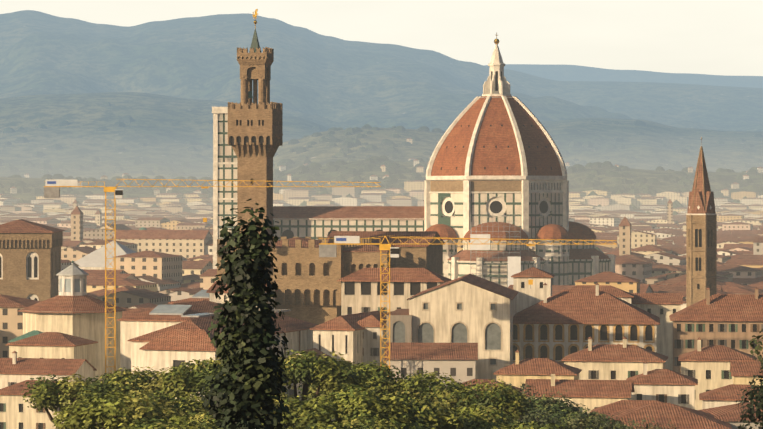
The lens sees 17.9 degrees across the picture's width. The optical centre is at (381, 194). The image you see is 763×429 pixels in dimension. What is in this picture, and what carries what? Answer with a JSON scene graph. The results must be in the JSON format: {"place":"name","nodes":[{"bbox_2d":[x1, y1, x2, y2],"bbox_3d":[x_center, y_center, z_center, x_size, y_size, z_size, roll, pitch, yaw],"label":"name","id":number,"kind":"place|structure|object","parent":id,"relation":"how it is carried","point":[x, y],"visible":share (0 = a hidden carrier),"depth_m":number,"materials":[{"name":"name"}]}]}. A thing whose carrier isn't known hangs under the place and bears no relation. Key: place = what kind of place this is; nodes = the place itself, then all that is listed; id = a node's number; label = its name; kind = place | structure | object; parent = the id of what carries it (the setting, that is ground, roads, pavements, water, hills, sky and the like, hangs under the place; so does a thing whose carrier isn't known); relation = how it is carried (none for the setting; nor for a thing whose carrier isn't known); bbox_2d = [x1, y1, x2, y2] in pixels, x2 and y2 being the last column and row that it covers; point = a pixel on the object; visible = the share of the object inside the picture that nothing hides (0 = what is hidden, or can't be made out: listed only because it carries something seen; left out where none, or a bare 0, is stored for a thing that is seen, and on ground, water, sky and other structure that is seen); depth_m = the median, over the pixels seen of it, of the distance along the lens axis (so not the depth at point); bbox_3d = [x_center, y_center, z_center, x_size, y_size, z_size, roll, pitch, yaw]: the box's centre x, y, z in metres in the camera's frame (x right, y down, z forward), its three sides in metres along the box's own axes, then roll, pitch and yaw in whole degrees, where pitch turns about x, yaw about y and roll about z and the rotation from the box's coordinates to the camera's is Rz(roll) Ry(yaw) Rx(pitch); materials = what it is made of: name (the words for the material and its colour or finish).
{"place":"outdoors","nodes":[
{"label":"outdoors","id":0,"kind":"place"},
{"bbox_2d":[0,10,762,201],"bbox_3d":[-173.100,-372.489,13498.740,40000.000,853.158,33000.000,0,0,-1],"label":"mountains","id":1,"kind":"structure","parent":0,"point":[166,85],"depth_m":8845.78,"materials":[{"name":"stone"}]},
{"bbox_2d":[0,219,64,300],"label":"orsanmichele","id":2,"kind":"structure","parent":1,"relation":"on","point":[30,259],"depth_m":758.79,"materials":[{"name":"stone"}]},
{"bbox_2d":[18,260,127,428],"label":"uffizi tribuna","id":3,"kind":"object","parent":1,"relation":"on","point":[73,308],"visible":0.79,"depth_m":553.51,"materials":[{"name":"stone"}]},
{"bbox_2d":[74,227,146,269],"bbox_3d":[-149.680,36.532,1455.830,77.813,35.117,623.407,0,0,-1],"label":"white tent roof","id":4,"kind":"structure","parent":1,"relation":"on","point":[94,260],"depth_m":1155.63,"materials":[{"name":"fabric"}]},
{"bbox_2d":[44,179,380,376],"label":"tower crane","id":5,"kind":"object","parent":1,"relation":"on","point":[51,188],"visible":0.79,"depth_m":543.01,"materials":[{"name":"metal"}]},
{"bbox_2d":[216,9,444,324],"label":"palace with tower","id":6,"kind":"structure","parent":1,"relation":"on","point":[309,285],"depth_m":580.94,"materials":[{"name":"stone"}]},
{"bbox_2d":[0,138,762,428],"bbox_3d":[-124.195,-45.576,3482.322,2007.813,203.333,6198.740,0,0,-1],"label":"city buildings","id":7,"kind":"structure","parent":1,"relation":"on","point":[171,258],"depth_m":1384.54,"materials":[{"name":"stone"}]},
{"bbox_2d":[0,102,762,208],"bbox_3d":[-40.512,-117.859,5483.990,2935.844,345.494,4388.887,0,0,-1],"label":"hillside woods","id":8,"kind":"object","parent":1,"relation":"on","point":[684,180],"visible":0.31,"depth_m":4659.47,"materials":[{"name":"plant"}]},
{"bbox_2d":[0,267,762,428],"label":"buildings","id":9,"kind":"structure","parent":1,"relation":"on","point":[605,349],"depth_m":516.79,"materials":[{"name":"stone"}]},
{"bbox_2d":[212,32,614,287],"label":"cathedral","id":10,"kind":"structure","parent":1,"relation":"on","point":[496,155],"depth_m":951.74,"materials":[{"name":"stone"}]},
{"bbox_2d":[319,236,616,376],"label":"tower crane","id":11,"kind":"object","parent":1,"relation":"on","point":[327,249],"visible":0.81,"depth_m":477.20,"materials":[{"name":"metal"}]},
{"bbox_2d":[470,212,520,286],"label":"scaffolding","id":12,"kind":"object","parent":1,"relation":"on","point":[514,265],"visible":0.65,"depth_m":923.20,"materials":[{"name":"metal"}]},
{"bbox_2d":[686,137,716,306],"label":"bell tower","id":13,"kind":"structure","parent":1,"relation":"on","point":[701,245],"depth_m":715.35,"materials":[{"name":"stone"}]},
{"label":"garden slope","id":14,"kind":"object","parent":1,"relation":"on","visible":0},
{"bbox_2d":[201,199,290,428],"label":"cypress","id":15,"kind":"object","parent":14,"relation":"on","point":[252,363],"visible":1,"depth_m":61.37,"materials":[{"name":"plant"}]},
{"bbox_2d":[21,350,642,428],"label":"trees","id":16,"kind":"object","parent":14,"relation":"on","point":[123,399],"visible":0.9,"depth_m":157.00,"materials":[{"name":"plant"}]},
{"bbox_2d":[331,377,677,428],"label":"bushes","id":17,"kind":"object","parent":14,"relation":"on","point":[579,423],"visible":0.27,"depth_m":189.53,"materials":[{"name":"plant"}]},
{"bbox_2d":[736,329,762,428],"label":"tree","id":18,"kind":"object","parent":14,"relation":"on","point":[758,406],"visible":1,"depth_m":104.71,"materials":[{"name":"plant"}]},
{"bbox_2d":[0,0,762,75],"label":"sky","id":19,"kind":"structure","parent":0,"point":[709,37],"materials":[{"name":"white"}]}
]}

